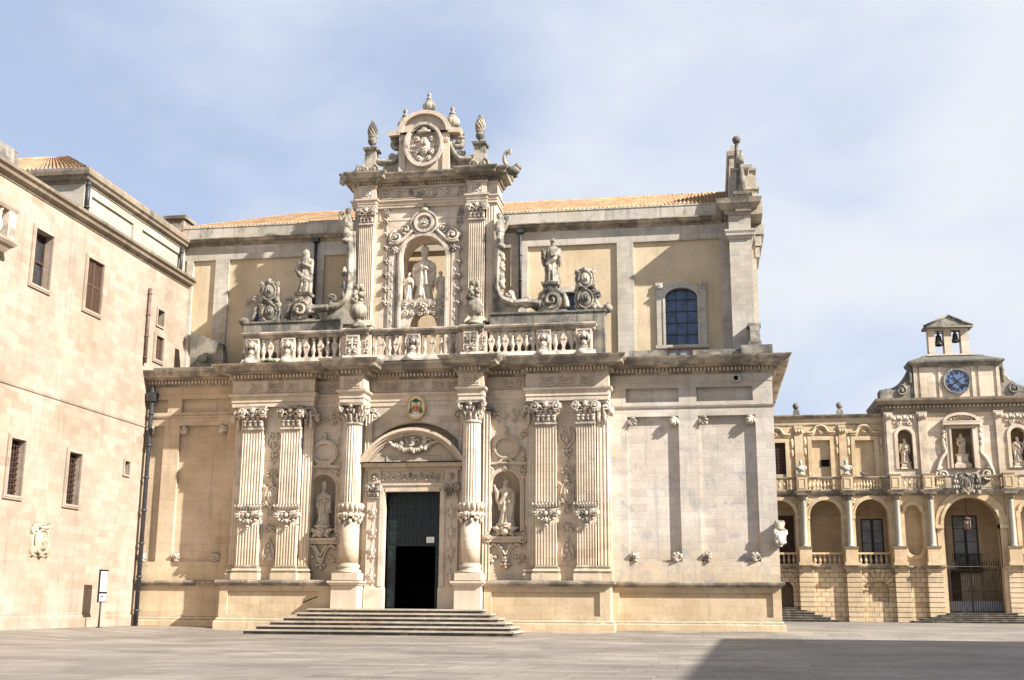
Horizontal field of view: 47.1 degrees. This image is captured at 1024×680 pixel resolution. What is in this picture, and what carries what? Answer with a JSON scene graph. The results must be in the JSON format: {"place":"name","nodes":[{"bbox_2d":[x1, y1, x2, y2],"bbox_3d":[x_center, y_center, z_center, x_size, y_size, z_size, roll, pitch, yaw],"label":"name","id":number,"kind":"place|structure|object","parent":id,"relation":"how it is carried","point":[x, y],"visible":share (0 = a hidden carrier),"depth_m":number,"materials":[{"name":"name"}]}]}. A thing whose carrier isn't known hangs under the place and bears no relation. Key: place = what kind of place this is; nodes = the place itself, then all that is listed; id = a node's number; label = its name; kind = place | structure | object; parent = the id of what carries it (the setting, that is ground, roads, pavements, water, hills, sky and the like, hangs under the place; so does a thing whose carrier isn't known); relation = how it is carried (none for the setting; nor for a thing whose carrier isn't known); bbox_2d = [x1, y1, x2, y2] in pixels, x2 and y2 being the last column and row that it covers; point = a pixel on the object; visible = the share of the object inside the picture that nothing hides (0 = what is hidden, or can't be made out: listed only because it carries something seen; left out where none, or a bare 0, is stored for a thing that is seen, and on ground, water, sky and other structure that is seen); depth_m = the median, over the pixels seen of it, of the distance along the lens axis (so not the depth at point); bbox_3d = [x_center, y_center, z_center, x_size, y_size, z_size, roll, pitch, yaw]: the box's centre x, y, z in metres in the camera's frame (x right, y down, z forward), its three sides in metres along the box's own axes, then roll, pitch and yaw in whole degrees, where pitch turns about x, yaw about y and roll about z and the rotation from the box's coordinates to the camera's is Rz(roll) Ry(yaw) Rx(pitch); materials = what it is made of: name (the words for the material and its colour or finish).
{"place":"outdoors","nodes":[
{"label":"outdoors","id":0,"kind":"place"},
{"bbox_2d":[0,622,1023,679],"bbox_3d":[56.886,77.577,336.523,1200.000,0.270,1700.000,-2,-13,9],"label":"ground","id":1,"kind":"structure","parent":0,"point":[880,651],"depth_m":37.99,"materials":[{"name":"stone"}]},
{"bbox_2d":[0,140,196,629],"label":"bishops palace","id":2,"kind":"structure","parent":1,"relation":"on","point":[97,281],"depth_m":62.56,"materials":[{"name":"stone"}]},
{"bbox_2d":[2,433,28,500],"bbox_3d":[-24.112,6.125,56.552,0.590,3.084,1.608,-2,-13,9],"label":"window","id":3,"kind":"structure","parent":2,"relation":"in","point":[11,461],"depth_m":56.83,"materials":[{"name":"beige glass"}]},
{"bbox_2d":[29,522,52,556],"bbox_3d":[-23.367,9.938,58.424,0.514,1.690,1.785,-2,-13,9],"label":"coat of arms","id":4,"kind":"object","parent":2,"relation":"attached to","point":[41,534],"visible":1,"depth_m":58.12},
{"bbox_2d":[27,223,55,294],"bbox_3d":[-23.949,-4.067,59.386,0.560,3.239,1.990,-2,-13,9],"label":"window","id":5,"kind":"structure","parent":2,"relation":"in","point":[38,244],"depth_m":59.77,"materials":[{"name":"beige glass"}]},
{"bbox_2d":[61,447,84,508],"bbox_3d":[-23.249,7.280,61.661,0.590,3.084,1.669,-2,-13,9],"label":"window","id":6,"kind":"structure","parent":2,"relation":"in","point":[69,472],"depth_m":61.96,"materials":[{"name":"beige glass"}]},
{"bbox_2d":[81,252,106,318],"bbox_3d":[-22.934,-2.945,64.345,0.210,3.239,2.088,-2,-13,9],"label":"window","id":7,"kind":"structure","parent":2,"relation":"in","point":[86,284],"depth_m":64.42,"materials":[{"name":"brown paint"}]},
{"bbox_2d":[122,459,131,476],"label":"window","id":8,"kind":"structure","parent":2,"relation":"in","point":[124,460],"depth_m":67.31,"materials":[{"name":"beige stone"}]},
{"bbox_2d":[152,331,165,365],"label":"window","id":9,"kind":"structure","parent":2,"relation":"in","point":[156,356],"depth_m":71.85,"materials":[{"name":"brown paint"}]},
{"bbox_2d":[155,307,165,329],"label":"window","id":10,"kind":"structure","parent":2,"relation":"in","point":[157,312],"depth_m":72.26,"materials":[{"name":"beige stone"}]},
{"bbox_2d":[95,569,108,627],"bbox_3d":[-21.726,13.690,62.191,0.320,3.001,0.840,-2,-13,9],"label":"information sign","id":11,"kind":"object","parent":1,"relation":"on","point":[102,587],"visible":1,"depth_m":62.14,"materials":[{"name":"metal"}]},
{"bbox_2d":[242,608,523,636],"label":"staircase","id":12,"kind":"structure","parent":1,"relation":"on","point":[409,622],"depth_m":61.26,"materials":[{"name":"stone"}]},
{"bbox_2d":[132,110,791,632],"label":"cathedral","id":13,"kind":"structure","parent":1,"relation":"on","point":[632,458],"depth_m":66.88,"materials":[{"name":"stone"}]},
{"bbox_2d":[240,297,291,360],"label":"wall","id":14,"kind":"structure","parent":13,"relation":"in","point":[249,304],"depth_m":75.14,"materials":[{"name":"grey stone"}]},
{"bbox_2d":[260,359,277,362],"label":"wall plant","id":15,"kind":"object","parent":13,"relation":"on","point":[269,360],"depth_m":68.06,"materials":[{"name":"green plant"}]},
{"bbox_2d":[295,249,313,292],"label":"statue","id":16,"kind":"object","parent":13,"relation":"on","point":[305,263],"visible":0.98,"depth_m":70.83,"materials":[{"name":"stone"}]},
{"bbox_2d":[316,480,331,524],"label":"statue","id":17,"kind":"object","parent":13,"relation":"on","point":[323,502],"visible":0.98,"depth_m":66.57,"materials":[{"name":"stone"}]},
{"bbox_2d":[367,121,377,146],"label":"urn","id":18,"kind":"object","parent":13,"relation":"on","point":[372,130],"visible":1,"depth_m":72.55,"materials":[{"name":"stone"}]},
{"bbox_2d":[398,108,407,125],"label":"urn","id":19,"kind":"object","parent":13,"relation":"on","point":[405,111],"visible":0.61,"depth_m":72.63,"materials":[{"name":"stone"}]},
{"bbox_2d":[403,272,414,299],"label":"statue","id":20,"kind":"object","parent":13,"relation":"on","point":[408,284],"visible":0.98,"depth_m":70.45,"materials":[{"name":"stone"}]},
{"bbox_2d":[384,492,439,608],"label":"door","id":21,"kind":"structure","parent":13,"relation":"in","point":[413,518],"depth_m":65.89,"materials":[{"name":"green paint"}]},
{"bbox_2d":[426,537,433,542],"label":"notice","id":22,"kind":"object","parent":21,"relation":"attached to","point":[429,539],"visible":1,"depth_m":65.52,"materials":[{"name":"white paper"}]},
{"bbox_2d":[406,394,425,419],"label":"coat of arms","id":23,"kind":"object","parent":13,"relation":"attached to","point":[415,407],"visible":1,"depth_m":66.88},
{"bbox_2d":[240,321,596,362],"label":"balustrade","id":24,"kind":"object","parent":13,"relation":"on","point":[470,338],"visible":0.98,"depth_m":67.16,"materials":[{"name":"stone"}]},
{"bbox_2d":[349,283,367,327],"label":"urn","id":25,"kind":"object","parent":24,"relation":"on","point":[358,310],"visible":0.98,"depth_m":67.92,"materials":[{"name":"stone"}]},
{"bbox_2d":[465,279,483,323],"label":"urn","id":26,"kind":"object","parent":24,"relation":"on","point":[474,306],"visible":0.98,"depth_m":66.82,"materials":[{"name":"stone"}]},
{"bbox_2d":[412,245,435,298],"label":"statue","id":27,"kind":"object","parent":13,"relation":"on","point":[424,273],"visible":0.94,"depth_m":70.42,"materials":[{"name":"stone"}]},
{"bbox_2d":[423,92,435,110],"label":"urn","id":28,"kind":"object","parent":13,"relation":"on","point":[429,104],"visible":0.84,"depth_m":72.42,"materials":[{"name":"stone"}]},
{"bbox_2d":[433,271,444,298],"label":"statue","id":29,"kind":"object","parent":13,"relation":"on","point":[440,284],"visible":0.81,"depth_m":70.13,"materials":[{"name":"stone"}]},
{"bbox_2d":[447,106,459,126],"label":"urn","id":30,"kind":"object","parent":13,"relation":"on","point":[453,119],"visible":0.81,"depth_m":71.91,"materials":[{"name":"stone"}]},
{"bbox_2d":[475,115,485,140],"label":"urn","id":31,"kind":"object","parent":13,"relation":"on","point":[480,124],"visible":1,"depth_m":71.46,"materials":[{"name":"stone"}]},
{"bbox_2d":[493,478,514,522],"bbox_3d":[-0.370,8.987,65.176,1.187,2.592,0.824,-3,-13,15],"label":"statue","id":32,"kind":"object","parent":13,"relation":"on","point":[506,503],"visible":0.92,"depth_m":64.89,"materials":[{"name":"stone"}]},
{"bbox_2d":[541,238,561,285],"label":"statue","id":33,"kind":"object","parent":13,"relation":"on","point":[551,254],"visible":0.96,"depth_m":68.44,"materials":[{"name":"stone"}]},
{"bbox_2d":[558,286,574,309],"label":"nave window","id":34,"kind":"structure","parent":13,"relation":"in","point":[569,290],"depth_m":72.20,"materials":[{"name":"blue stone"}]},
{"bbox_2d":[667,347,691,355],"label":"hatch window","id":35,"kind":"structure","parent":13,"relation":"in","point":[671,350],"depth_m":65.98,"materials":[{"name":"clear glass"}]},
{"bbox_2d":[655,281,708,349],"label":"nave window","id":36,"kind":"structure","parent":13,"relation":"in","point":[681,312],"depth_m":70.81,"materials":[{"name":"blue glass"}]},
{"bbox_2d":[733,374,739,381],"bbox_3d":[12.394,2.096,64.865,0.400,0.440,0.505,-2,-13,9],"label":"floodlight","id":37,"kind":"object","parent":13,"relation":"attached to","point":[736,377],"visible":1,"depth_m":64.62,"materials":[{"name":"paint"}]},
{"bbox_2d":[773,520,787,546],"bbox_3d":[14.282,10.319,62.586,0.631,1.417,0.840,-7,-15,29],"label":"shield","id":38,"kind":"object","parent":13,"relation":"attached to","point":[780,532],"visible":1,"depth_m":62.46,"materials":[{"name":"white stone"}]},
{"bbox_2d":[782,607,838,621],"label":"staircase","id":39,"kind":"structure","parent":1,"relation":"on","point":[792,614],"depth_m":100.83,"materials":[{"name":"stone"}]},
{"bbox_2d":[774,315,1023,621],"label":"palace","id":40,"kind":"structure","parent":1,"relation":"on","point":[922,536],"depth_m":104.20,"materials":[{"name":"stone"}]},
{"bbox_2d":[775,443,785,473],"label":"upper window","id":41,"kind":"structure","parent":40,"relation":"in","point":[780,456],"depth_m":106.84,"materials":[{"name":"brown paint"}]},
{"bbox_2d":[781,582,793,606],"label":"door","id":42,"kind":"structure","parent":40,"relation":"in","point":[787,597],"depth_m":103.25,"materials":[{"name":"brown paint"}]},
{"bbox_2d":[778,510,796,563],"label":"balcony door","id":43,"kind":"structure","parent":40,"relation":"in","point":[788,516],"depth_m":107.34,"materials":[{"name":"glass"}]},
{"bbox_2d":[793,403,799,414],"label":"ball finial","id":44,"kind":"object","parent":40,"relation":"on","point":[795,407],"visible":1,"depth_m":107.22,"materials":[{"name":"grey stone"}]},
{"bbox_2d":[780,552,890,565],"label":"balustrade","id":45,"kind":"object","parent":40,"relation":"on","point":[839,554],"visible":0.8,"depth_m":103.15,"materials":[{"name":"stone"}]},
{"bbox_2d":[836,402,842,413],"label":"ball finial","id":46,"kind":"object","parent":40,"relation":"on","point":[839,405],"visible":1,"depth_m":106.61,"materials":[{"name":"grey stone"}]},
{"bbox_2d":[855,513,891,564],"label":"balcony door","id":47,"kind":"structure","parent":40,"relation":"in","point":[871,528],"depth_m":106.19,"materials":[{"name":"stone"}]},
{"bbox_2d":[776,472,1023,490],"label":"balustrade","id":48,"kind":"object","parent":40,"relation":"on","point":[1007,479],"visible":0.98,"depth_m":103.48,"materials":[{"name":"stone"}]},
{"bbox_2d":[795,460,806,474],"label":"bust","id":49,"kind":"object","parent":48,"relation":"on","point":[800,468],"visible":1,"depth_m":104.68,"materials":[{"name":"stone"}]},
{"bbox_2d":[840,460,851,474],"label":"bust","id":50,"kind":"object","parent":48,"relation":"on","point":[845,468],"visible":1,"depth_m":104.06,"materials":[{"name":"stone"}]},
{"bbox_2d":[899,438,909,462],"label":"statue","id":51,"kind":"object","parent":40,"relation":"on","point":[904,448],"visible":1,"depth_m":104.81,"materials":[{"name":"stone"}]},
{"bbox_2d":[934,332,943,346],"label":"bell","id":52,"kind":"object","parent":40,"relation":"hanging from","point":[938,341],"visible":1,"depth_m":107.71,"materials":[{"name":"brown metal"}]},
{"bbox_2d":[951,331,959,342],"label":"bell","id":53,"kind":"object","parent":40,"relation":"hanging from","point":[955,339],"visible":1,"depth_m":107.56,"materials":[{"name":"brown metal"}]},
{"bbox_2d":[943,368,970,393],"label":"clock","id":54,"kind":"object","parent":40,"relation":"attached to","point":[956,380],"visible":1,"depth_m":105.03,"materials":[{"name":"ceramic"}]},
{"bbox_2d":[951,572,962,612],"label":"inner door","id":55,"kind":"structure","parent":40,"relation":"in","point":[957,578],"depth_m":104.88,"materials":[{"name":"brown paint"}]},
{"bbox_2d":[956,433,965,453],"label":"statue","id":56,"kind":"object","parent":40,"relation":"on","point":[960,442],"visible":1,"depth_m":104.19,"materials":[{"name":"stone"}]},
{"bbox_2d":[945,510,986,567],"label":"balcony door","id":57,"kind":"structure","parent":40,"relation":"in","point":[959,541],"depth_m":105.70,"materials":[{"name":"stone"}]},
{"bbox_2d":[961,498,971,530],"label":"hanging lantern","id":58,"kind":"object","parent":40,"relation":"hanging from","point":[966,519],"visible":1,"depth_m":101.99,"materials":[{"name":"metal"}]},
{"bbox_2d":[947,556,1004,612],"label":"gate","id":59,"kind":"structure","parent":40,"relation":"in","point":[980,606],"depth_m":101.41,"materials":[{"name":"metal"}]},
{"bbox_2d":[1012,436,1023,461],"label":"statue","id":60,"kind":"object","parent":40,"relation":"on","point":[1017,449],"visible":1,"depth_m":103.27,"materials":[{"name":"stone"}]},
{"bbox_2d":[911,613,1023,623],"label":"staircase","id":61,"kind":"structure","parent":1,"relation":"on","point":[1006,618],"depth_m":98.72,"materials":[{"name":"stone"}]},
{"bbox_2d":[0,0,1023,414],"label":"sky","id":62,"kind":"structure","parent":0,"point":[883,139],"materials":[{"name":"blue"}]}
]}

